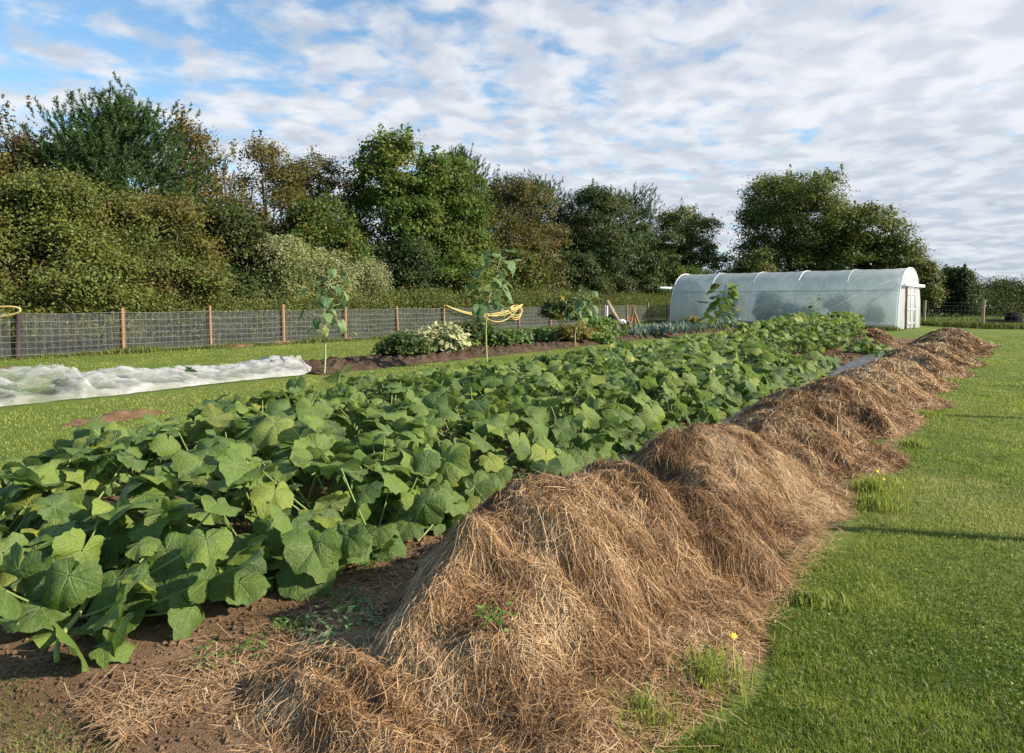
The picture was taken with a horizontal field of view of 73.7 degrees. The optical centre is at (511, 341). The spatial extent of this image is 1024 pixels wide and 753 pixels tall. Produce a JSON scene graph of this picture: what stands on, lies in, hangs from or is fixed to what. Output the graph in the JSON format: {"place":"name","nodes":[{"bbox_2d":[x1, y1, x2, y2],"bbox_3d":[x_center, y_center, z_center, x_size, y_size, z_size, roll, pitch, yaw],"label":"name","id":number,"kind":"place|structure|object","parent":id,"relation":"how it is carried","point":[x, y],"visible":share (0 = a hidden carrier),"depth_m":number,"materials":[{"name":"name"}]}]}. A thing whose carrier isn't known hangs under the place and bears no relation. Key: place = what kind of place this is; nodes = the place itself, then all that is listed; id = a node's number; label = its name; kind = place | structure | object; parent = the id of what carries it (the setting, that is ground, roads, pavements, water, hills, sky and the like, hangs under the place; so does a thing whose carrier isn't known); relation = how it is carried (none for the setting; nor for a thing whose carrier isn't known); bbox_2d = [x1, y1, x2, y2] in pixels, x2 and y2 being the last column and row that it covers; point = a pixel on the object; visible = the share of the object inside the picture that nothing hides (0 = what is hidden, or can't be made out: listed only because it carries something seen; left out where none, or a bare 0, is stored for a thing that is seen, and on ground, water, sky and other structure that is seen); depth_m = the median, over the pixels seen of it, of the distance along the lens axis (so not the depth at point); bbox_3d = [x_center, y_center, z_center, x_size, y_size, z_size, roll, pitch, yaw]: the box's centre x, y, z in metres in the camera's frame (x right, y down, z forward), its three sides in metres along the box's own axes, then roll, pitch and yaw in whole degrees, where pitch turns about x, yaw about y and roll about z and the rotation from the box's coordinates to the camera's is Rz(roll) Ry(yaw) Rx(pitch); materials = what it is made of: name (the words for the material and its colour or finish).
{"place":"outdoors","nodes":[
{"label":"outdoors","id":0,"kind":"place"},
{"bbox_2d":[0,338,916,752],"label":"soil","id":1,"kind":"structure","parent":0,"point":[202,732],"depth_m":2.74,"materials":[{"name":"brown soil"}]},
{"bbox_2d":[0,421,154,526],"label":"pumpkin plant","id":2,"kind":"object","parent":1,"relation":"on","point":[47,478],"visible":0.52,"depth_m":4.34,"materials":[{"name":"green plant"}]},
{"bbox_2d":[0,450,181,599],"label":"pumpkin plant","id":3,"kind":"object","parent":1,"relation":"on","point":[22,567],"visible":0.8,"depth_m":3.73,"materials":[{"name":"green plant"}]},
{"bbox_2d":[0,403,262,499],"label":"pumpkin plant","id":4,"kind":"object","parent":1,"relation":"on","point":[161,448],"visible":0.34,"depth_m":5.22,"materials":[{"name":"green plant"}]},
{"bbox_2d":[0,462,276,671],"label":"pumpkin plant","id":5,"kind":"object","parent":1,"relation":"on","point":[158,579],"visible":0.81,"depth_m":3.12,"materials":[{"name":"green plant"}]},
{"bbox_2d":[61,411,350,506],"bbox_3d":[-2.120,0.886,4.939,1.909,0.591,1.692,-2,4,-25],"label":"pumpkin plant","id":6,"kind":"object","parent":1,"relation":"on","point":[94,478],"visible":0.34,"depth_m":4.61,"materials":[{"name":"green plant"}]},
{"bbox_2d":[148,386,325,448],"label":"pumpkin plant","id":7,"kind":"object","parent":1,"relation":"on","point":[244,410],"visible":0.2,"depth_m":6.94,"materials":[{"name":"green plant"}]},
{"bbox_2d":[163,389,353,455],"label":"pumpkin plant","id":8,"kind":"object","parent":1,"relation":"on","point":[187,420],"visible":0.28,"depth_m":6.50,"materials":[{"name":"green plant"}]},
{"bbox_2d":[92,419,481,576],"bbox_3d":[-1.431,0.968,4.264,1.919,0.746,2.077,3,4,38],"label":"pumpkin plant","id":9,"kind":"object","parent":1,"relation":"on","point":[165,515],"visible":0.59,"depth_m":3.86,"materials":[{"name":"green plant"}]},
{"bbox_2d":[205,394,406,464],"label":"pumpkin plant","id":10,"kind":"object","parent":1,"relation":"on","point":[264,432],"visible":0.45,"depth_m":5.67,"materials":[{"name":"green plant"}]},
{"bbox_2d":[250,364,405,421],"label":"pumpkin plant","id":11,"kind":"object","parent":1,"relation":"on","point":[301,383],"visible":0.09,"depth_m":8.21,"materials":[{"name":"green plant"}]},
{"bbox_2d":[300,598,383,646],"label":"weed","id":12,"kind":"object","parent":1,"relation":"on","point":[356,607],"visible":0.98,"depth_m":2.83,"materials":[{"name":"green plant"}]},
{"bbox_2d":[224,421,495,603],"bbox_3d":[-0.979,0.957,4.245,1.198,0.637,2.094,2,4,34],"label":"pumpkin plant","id":13,"kind":"object","parent":1,"relation":"on","point":[300,573],"visible":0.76,"depth_m":4.09,"materials":[{"name":"green plant"}]},
{"bbox_2d":[305,374,464,432],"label":"pumpkin plant","id":14,"kind":"object","parent":1,"relation":"on","point":[378,400],"visible":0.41,"depth_m":7.63,"materials":[{"name":"green plant"}]},
{"bbox_2d":[326,364,455,407],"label":"pumpkin plant","id":15,"kind":"object","parent":1,"relation":"on","point":[368,379],"visible":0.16,"depth_m":8.90,"materials":[{"name":"green plant"}]},
{"bbox_2d":[277,405,563,536],"bbox_3d":[-0.653,0.904,5.191,2.128,0.634,2.066,0,4,0],"label":"pumpkin plant","id":16,"kind":"object","parent":1,"relation":"on","point":[494,463],"visible":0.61,"depth_m":4.96,"materials":[{"name":"green plant"}]},
{"bbox_2d":[393,366,527,401],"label":"pumpkin plant","id":17,"kind":"object","parent":1,"relation":"on","point":[467,374],"visible":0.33,"depth_m":8.51,"materials":[{"name":"green plant"}]},
{"bbox_2d":[385,382,560,452],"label":"pumpkin plant","id":18,"kind":"object","parent":1,"relation":"on","point":[487,407],"visible":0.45,"depth_m":6.45,"materials":[{"name":"green plant"}]},
{"bbox_2d":[63,392,939,752],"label":"loose straw","id":19,"kind":"object","parent":1,"relation":"on","point":[127,718],"visible":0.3,"depth_m":2.57,"materials":[{"name":"brown plant"}]},
{"bbox_2d":[455,363,572,396],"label":"pumpkin plant","id":20,"kind":"object","parent":1,"relation":"on","point":[536,374],"visible":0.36,"depth_m":9.16,"materials":[{"name":"green plant"}]},
{"bbox_2d":[455,372,593,428],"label":"pumpkin plant","id":21,"kind":"object","parent":1,"relation":"on","point":[492,380],"visible":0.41,"depth_m":8.03,"materials":[{"name":"green plant"}]},
{"bbox_2d":[508,354,605,383],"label":"pumpkin plant","id":22,"kind":"object","parent":1,"relation":"on","point":[566,366],"visible":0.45,"depth_m":10.70,"materials":[{"name":"green plant"}]},
{"bbox_2d":[466,394,655,476],"bbox_3d":[0.428,0.859,6.301,2.056,0.668,1.486,-3,5,-39],"label":"pumpkin plant","id":23,"kind":"object","parent":1,"relation":"on","point":[567,445],"visible":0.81,"depth_m":6.09,"materials":[{"name":"green plant"}]},
{"bbox_2d":[367,452,807,752],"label":"hay heap","id":24,"kind":"object","parent":1,"relation":"on","point":[624,575],"visible":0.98,"depth_m":2.80,"materials":[{"name":"brown plant"}]},
{"bbox_2d":[519,369,661,409],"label":"pumpkin plant","id":25,"kind":"object","parent":1,"relation":"on","point":[614,379],"visible":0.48,"depth_m":8.77,"materials":[{"name":"green plant"}]},
{"bbox_2d":[522,382,690,451],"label":"pumpkin plant","id":26,"kind":"object","parent":1,"relation":"on","point":[652,416],"visible":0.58,"depth_m":7.15,"materials":[{"name":"green plant"}]},
{"bbox_2d":[572,358,682,396],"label":"pumpkin plant","id":27,"kind":"object","parent":1,"relation":"on","point":[611,367],"visible":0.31,"depth_m":9.70,"materials":[{"name":"green plant"}]},
{"bbox_2d":[606,364,735,424],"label":"pumpkin plant","id":28,"kind":"object","parent":1,"relation":"on","point":[701,404],"visible":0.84,"depth_m":8.24,"materials":[{"name":"green plant"}]},
{"bbox_2d":[631,352,726,389],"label":"pumpkin plant","id":29,"kind":"object","parent":1,"relation":"on","point":[715,357],"visible":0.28,"depth_m":10.99,"materials":[{"name":"green plant"}]},
{"bbox_2d":[644,360,775,411],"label":"pumpkin plant","id":30,"kind":"object","parent":1,"relation":"on","point":[748,395],"visible":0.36,"depth_m":9.18,"materials":[{"name":"green plant"}]},
{"bbox_2d":[688,356,784,397],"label":"pumpkin plant","id":31,"kind":"object","parent":1,"relation":"on","point":[741,368],"visible":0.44,"depth_m":10.08,"materials":[{"name":"green plant"}]},
{"bbox_2d":[625,415,861,554],"bbox_3d":[1.465,0.873,4.988,2.030,0.688,3.500,3,4,36],"label":"hay heap","id":32,"kind":"object","parent":1,"relation":"on","point":[788,499],"visible":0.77,"depth_m":4.65,"materials":[{"name":"brown plant"}]},
{"bbox_2d":[701,350,806,388],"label":"pumpkin plant","id":33,"kind":"object","parent":1,"relation":"on","point":[781,372],"visible":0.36,"depth_m":11.33,"materials":[{"name":"green plant"}]},
{"bbox_2d":[748,343,827,383],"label":"pumpkin plant","id":34,"kind":"object","parent":1,"relation":"on","point":[811,371],"visible":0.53,"depth_m":12.30,"materials":[{"name":"green plant"}]},
{"bbox_2d":[726,387,914,483],"bbox_3d":[2.729,0.780,6.589,2.110,0.679,3.535,3,4,36],"label":"hay heap","id":35,"kind":"object","parent":1,"relation":"on","point":[819,436],"visible":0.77,"depth_m":6.14,"materials":[{"name":"brown plant"}]},
{"bbox_2d":[833,329,891,353],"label":"pumpkin plant","id":36,"kind":"object","parent":1,"relation":"on","point":[862,345],"visible":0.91,"depth_m":18.57,"materials":[{"name":"green plant"}]},
{"bbox_2d":[797,371,929,440],"bbox_3d":[4.013,0.684,8.345,2.040,0.656,3.420,3,4,36],"label":"hay heap","id":37,"kind":"object","parent":1,"relation":"on","point":[870,410],"visible":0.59,"depth_m":7.92,"materials":[{"name":"brown plant"}]},
{"bbox_2d":[859,355,962,395],"bbox_3d":[6.609,0.528,11.785,2.049,0.546,3.240,3,4,36],"label":"hay heap","id":38,"kind":"object","parent":1,"relation":"on","point":[927,381],"visible":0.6,"depth_m":11.42,"materials":[{"name":"brown plant"}]},
{"bbox_2d":[882,346,979,379],"bbox_3d":[8.148,0.391,13.776,2.148,0.578,3.900,3,4,36],"label":"hay heap","id":39,"kind":"object","parent":1,"relation":"on","point":[929,361],"visible":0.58,"depth_m":13.22,"materials":[{"name":"brown plant"}]},
{"bbox_2d":[909,332,992,357],"bbox_3d":[11.941,0.044,18.788,2.400,0.658,5.101,3,4,36],"label":"hay heap","id":40,"kind":"object","parent":1,"relation":"on","point":[969,349],"visible":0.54,"depth_m":18.24,"materials":[{"name":"brown plant"}]},
{"bbox_2d":[0,312,1023,752],"bbox_3d":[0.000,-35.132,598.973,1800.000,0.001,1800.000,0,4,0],"label":"ground","id":41,"kind":"structure","parent":0,"point":[38,396],"depth_m":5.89,"materials":[{"name":"green plant"}]},
{"bbox_2d":[0,217,175,354],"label":"bush","id":42,"kind":"object","parent":41,"relation":"on","point":[90,278],"visible":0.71,"depth_m":19.98,"materials":[{"name":"green plant"}]},
{"bbox_2d":[57,409,166,426],"bbox_3d":[-4.959,0.920,8.547,0.441,0.108,1.309,2,4,30],"label":"soil patch","id":43,"kind":"object","parent":41,"relation":"on","point":[118,415],"visible":0.91,"depth_m":8.48,"materials":[{"name":"brown soil"}]},
{"bbox_2d":[0,355,311,405],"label":"crop netting","id":44,"kind":"object","parent":41,"relation":"on","point":[250,364],"visible":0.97,"depth_m":12.64,"materials":[{"name":"white fabric"}]},
{"bbox_2d":[0,302,668,358],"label":"wire fence","id":45,"kind":"object","parent":41,"relation":"on","point":[50,327],"visible":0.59,"depth_m":21.04,"materials":[{"name":"grey metal"}]},
{"bbox_2d":[0,309,669,357],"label":"rough grass verge","id":46,"kind":"structure","parent":41,"relation":"on","point":[90,347],"depth_m":24.80,"materials":[{"name":"green plant"}]},
{"bbox_2d":[0,186,71,344],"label":"bush","id":47,"kind":"object","parent":46,"relation":"on","point":[4,232],"visible":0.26,"depth_m":19.92,"materials":[{"name":"green plant"}]},
{"bbox_2d":[0,94,74,277],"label":"tree","id":48,"kind":"object","parent":46,"relation":"on","point":[14,143],"visible":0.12,"depth_m":24.35,"materials":[{"name":"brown plant"}]},
{"bbox_2d":[0,158,150,346],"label":"bush","id":49,"kind":"object","parent":46,"relation":"on","point":[51,199],"visible":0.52,"depth_m":20.36,"materials":[{"name":"green plant"}]},
{"bbox_2d":[0,71,219,259],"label":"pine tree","id":50,"kind":"object","parent":46,"relation":"on","point":[110,135],"visible":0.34,"depth_m":24.59,"materials":[{"name":"green plant"}]},
{"bbox_2d":[61,177,251,338],"bbox_3d":[-13.226,-2.893,23.939,7.081,5.867,7.164,-2,4,-31],"label":"bush","id":51,"kind":"object","parent":46,"relation":"on","point":[129,206],"visible":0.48,"depth_m":23.08,"materials":[{"name":"green plant"}]},
{"bbox_2d":[140,238,252,340],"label":"bush","id":52,"kind":"object","parent":46,"relation":"on","point":[203,257],"visible":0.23,"depth_m":23.67,"materials":[{"name":"green plant"}]},
{"bbox_2d":[148,104,265,331],"bbox_3d":[-13.792,-5.238,30.063,5.545,9.852,6.382,0,4,0],"label":"tree","id":53,"kind":"object","parent":46,"relation":"on","point":[194,139],"visible":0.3,"depth_m":29.52,"materials":[{"name":"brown plant"}]},
{"bbox_2d":[149,197,287,336],"bbox_3d":[-11.650,-2.999,27.475,6.118,5.650,5.644,0,4,0],"label":"bush","id":54,"kind":"object","parent":46,"relation":"on","point":[239,230],"visible":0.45,"depth_m":26.55,"materials":[{"name":"green plant"}]},
{"bbox_2d":[223,129,315,323],"bbox_3d":[-12.012,-5.377,33.411,5.655,9.668,5.924,0,4,0],"label":"tree","id":55,"kind":"object","parent":46,"relation":"on","point":[286,195],"visible":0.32,"depth_m":32.89,"materials":[{"name":"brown plant"}]},
{"bbox_2d":[239,228,336,336],"bbox_3d":[-9.125,-2.387,28.044,4.850,4.360,4.700,0,4,0],"label":"clematis mound","id":56,"kind":"object","parent":46,"relation":"on","point":[288,261],"visible":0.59,"depth_m":27.14,"materials":[{"name":"green plant"}]},
{"bbox_2d":[251,187,390,290],"bbox_3d":[-8.854,-3.837,32.301,6.445,6.742,6.919,1,4,16],"label":"bush","id":57,"kind":"object","parent":46,"relation":"on","point":[314,222],"visible":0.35,"depth_m":31.33,"materials":[{"name":"green plant"}]},
{"bbox_2d":[267,144,378,245],"bbox_3d":[-10.196,-5.651,37.136,6.054,9.793,6.083,-2,4,-25],"label":"tree","id":58,"kind":"object","parent":46,"relation":"on","point":[327,181],"visible":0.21,"depth_m":35.90,"materials":[{"name":"green plant"}]},
{"bbox_2d":[291,245,377,334],"bbox_3d":[-7.865,-2.213,29.213,4.270,3.872,4.189,0,4,0],"label":"clematis mound","id":59,"kind":"object","parent":46,"relation":"on","point":[332,264],"visible":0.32,"depth_m":28.55,"materials":[{"name":"green plant"}]},
{"bbox_2d":[0,278,671,354],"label":"hedge","id":60,"kind":"object","parent":46,"relation":"on","point":[434,300],"visible":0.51,"depth_m":26.20,"materials":[{"name":"green plant"}]},
{"bbox_2d":[340,253,397,331],"bbox_3d":[-6.748,-2.270,31.223,3.885,3.749,3.962,-2,4,-35],"label":"clematis mound","id":61,"kind":"object","parent":46,"relation":"on","point":[376,277],"visible":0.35,"depth_m":30.61,"materials":[{"name":"green plant"}]},
{"bbox_2d":[325,122,465,322],"bbox_3d":[-6.218,-6.384,37.580,7.896,11.191,8.328,0,4,0],"label":"tree","id":62,"kind":"object","parent":46,"relation":"on","point":[395,198],"visible":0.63,"depth_m":35.92,"materials":[{"name":"green plant"}]},
{"bbox_2d":[383,147,516,321],"bbox_3d":[-3.615,-6.152,40.770,7.513,10.318,7.503,3,5,44],"label":"tree","id":63,"kind":"object","parent":46,"relation":"on","point":[476,209],"visible":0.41,"depth_m":39.02,"materials":[{"name":"green plant"}]},
{"bbox_2d":[488,242,557,322],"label":"bush","id":64,"kind":"object","parent":46,"relation":"on","point":[537,280],"visible":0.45,"depth_m":41.19,"materials":[{"name":"green plant"}]},
{"bbox_2d":[469,164,577,320],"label":"tree","id":65,"kind":"object","parent":46,"relation":"on","point":[515,189],"visible":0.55,"depth_m":44.44,"materials":[{"name":"green plant"}]},
{"bbox_2d":[502,168,580,316],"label":"pine tree","id":66,"kind":"object","parent":46,"relation":"on","point":[538,180],"visible":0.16,"depth_m":57.66,"materials":[{"name":"green plant"}]},
{"bbox_2d":[543,176,645,294],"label":"tree","id":67,"kind":"object","parent":46,"relation":"on","point":[593,198],"visible":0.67,"depth_m":52.84,"materials":[{"name":"green plant"}]},
{"bbox_2d":[583,182,667,313],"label":"pine tree","id":68,"kind":"object","parent":46,"relation":"on","point":[646,213],"visible":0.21,"depth_m":65.62,"materials":[{"name":"green plant"}]},
{"bbox_2d":[604,220,689,313],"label":"tree","id":69,"kind":"object","parent":46,"relation":"on","point":[654,256],"visible":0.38,"depth_m":57.95,"materials":[{"name":"green plant"}]},
{"bbox_2d":[612,258,714,313],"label":"bush","id":70,"kind":"object","parent":46,"relation":"on","point":[678,269],"visible":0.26,"depth_m":58.16,"materials":[{"name":"green plant"}]},
{"bbox_2d":[0,319,669,360],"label":"weeds","id":71,"kind":"object","parent":41,"relation":"on","point":[131,350],"visible":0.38,"depth_m":20.25,"materials":[{"name":"green plant"}]},
{"bbox_2d":[205,609,503,752],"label":"hay heap","id":72,"kind":"object","parent":41,"relation":"on","point":[339,697],"visible":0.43,"depth_m":2.37,"materials":[{"name":"brown plant"}]},
{"bbox_2d":[366,230,460,327],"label":"bush","id":73,"kind":"object","parent":41,"relation":"on","point":[405,251],"visible":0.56,"depth_m":33.73,"materials":[{"name":"green plant"}]},
{"bbox_2d":[405,245,505,325],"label":"bush","id":74,"kind":"object","parent":41,"relation":"on","point":[459,274],"visible":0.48,"depth_m":35.23,"materials":[{"name":"green plant"}]},
{"bbox_2d":[459,249,521,361],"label":"tall plant","id":75,"kind":"object","parent":41,"relation":"on","point":[480,308],"visible":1,"depth_m":14.82,"materials":[{"name":"green plant"}]},
{"bbox_2d":[254,325,736,374],"bbox_3d":[3.520,-0.161,25.322,2.421,0.222,28.299,3,4,36],"label":"dug soil bed","id":76,"kind":"object","parent":41,"relation":"on","point":[368,362],"visible":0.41,"depth_m":16.91,"materials":[{"name":"brown soil"}]},
{"bbox_2d":[298,269,356,372],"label":"tall plant","id":77,"kind":"object","parent":76,"relation":"on","point":[327,304],"visible":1,"depth_m":13.47,"materials":[{"name":"green plant"}]},
{"bbox_2d":[382,329,436,357],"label":"vegetable plant","id":78,"kind":"object","parent":76,"relation":"on","point":[421,347],"visible":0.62,"depth_m":16.59,"materials":[{"name":"green plant"}]},
{"bbox_2d":[428,321,472,352],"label":"vegetable plant","id":79,"kind":"object","parent":76,"relation":"on","point":[450,335],"visible":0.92,"depth_m":17.66,"materials":[{"name":"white plant"}]},
{"bbox_2d":[455,318,499,347],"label":"vegetable plant","id":80,"kind":"object","parent":76,"relation":"on","point":[474,328],"visible":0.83,"depth_m":19.03,"materials":[{"name":"green plant"}]},
{"bbox_2d":[537,293,589,325],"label":"vegetable plant","id":81,"kind":"object","parent":76,"relation":"on","point":[551,309],"visible":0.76,"depth_m":24.28,"materials":[{"name":"green plant"}]},
{"bbox_2d":[546,247,623,319],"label":"bush","id":82,"kind":"object","parent":41,"relation":"on","point":[584,269],"visible":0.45,"depth_m":46.67,"materials":[{"name":"green plant"}]},
{"bbox_2d":[599,675,710,752],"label":"grass tuft","id":83,"kind":"object","parent":41,"relation":"on","point":[645,704],"visible":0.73,"depth_m":2.38,"materials":[{"name":"green plant"}]},
{"bbox_2d":[644,197,734,273],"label":"tree","id":84,"kind":"object","parent":41,"relation":"on","point":[702,252],"visible":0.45,"depth_m":66.06,"materials":[{"name":"green plant"}]},
{"bbox_2d":[655,631,756,710],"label":"grass tuft","id":85,"kind":"object","parent":41,"relation":"on","point":[711,672],"visible":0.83,"depth_m":2.63,"materials":[{"name":"green plant"}]},
{"bbox_2d":[693,282,741,337],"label":"tall plant","id":86,"kind":"object","parent":41,"relation":"on","point":[732,294],"visible":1,"depth_m":26.15,"materials":[{"name":"green plant"}]},
{"bbox_2d":[720,243,791,272],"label":"tree","id":87,"kind":"object","parent":41,"relation":"on","point":[755,261],"visible":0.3,"depth_m":59.48,"materials":[{"name":"green plant"}]},
{"bbox_2d":[659,267,924,328],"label":"polytunnel","id":88,"kind":"structure","parent":41,"relation":"on","point":[884,297],"depth_m":36.43,"materials":[{"name":"grey plastic"}]},
{"bbox_2d":[724,163,875,271],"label":"tree","id":89,"kind":"object","parent":41,"relation":"on","point":[803,198],"visible":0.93,"depth_m":61.12,"materials":[{"name":"green plant"}]},
{"bbox_2d":[780,579,853,614],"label":"grass tuft","id":90,"kind":"object","parent":41,"relation":"on","point":[812,595],"visible":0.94,"depth_m":3.36,"materials":[{"name":"green plant"}]},
{"bbox_2d":[792,200,932,270],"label":"tree","id":91,"kind":"object","parent":41,"relation":"on","point":[847,255],"visible":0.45,"depth_m":58.92,"materials":[{"name":"green plant"}]},
{"bbox_2d":[837,470,904,501],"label":"grass tuft","id":92,"kind":"object","parent":41,"relation":"on","point":[867,485],"visible":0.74,"depth_m":5.17,"materials":[{"name":"green plant"}]},
{"bbox_2d":[842,490,916,514],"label":"grass tuft","id":93,"kind":"object","parent":41,"relation":"on","point":[882,502],"visible":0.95,"depth_m":4.87,"materials":[{"name":"green plant"}]},
{"bbox_2d":[834,362,955,412],"bbox_3d":[5.339,0.597,10.022,2.091,0.624,3.240,3,4,36],"label":"hay heap","id":94,"kind":"object","parent":41,"relation":"on","point":[906,392],"visible":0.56,"depth_m":9.65,"materials":[{"name":"brown plant"}]},
{"bbox_2d":[858,233,935,269],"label":"tree","id":95,"kind":"object","parent":41,"relation":"on","point":[918,254],"visible":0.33,"depth_m":58.18,"materials":[{"name":"green plant"}]},
{"bbox_2d":[898,257,953,315],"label":"tree","id":96,"kind":"object","parent":41,"relation":"on","point":[931,291],"visible":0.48,"depth_m":55.78,"materials":[{"name":"green plant"}]},
{"bbox_2d":[910,340,989,368],"bbox_3d":[9.895,0.253,16.098,2.299,0.569,4.320,3,4,36],"label":"hay heap","id":97,"kind":"object","parent":41,"relation":"on","point":[958,358],"visible":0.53,"depth_m":15.47,"materials":[{"name":"brown plant"}]},
{"bbox_2d":[932,263,991,316],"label":"bush","id":98,"kind":"object","parent":41,"relation":"on","point":[962,283],"visible":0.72,"depth_m":56.57,"materials":[{"name":"green plant"}]},
{"bbox_2d":[930,274,1023,316],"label":"hedge","id":99,"kind":"object","parent":41,"relation":"on","point":[1007,288],"visible":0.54,"depth_m":58.66,"materials":[{"name":"green plant"}]},
{"bbox_2d":[0,0,1023,296],"label":"sky","id":100,"kind":"structure","parent":0,"point":[921,102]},
{"bbox_2d":[663,315,1023,330],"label":"long grass","id":101,"kind":"structure","parent":0,"point":[967,322],"depth_m":36.54,"materials":[{"name":"green plant"}]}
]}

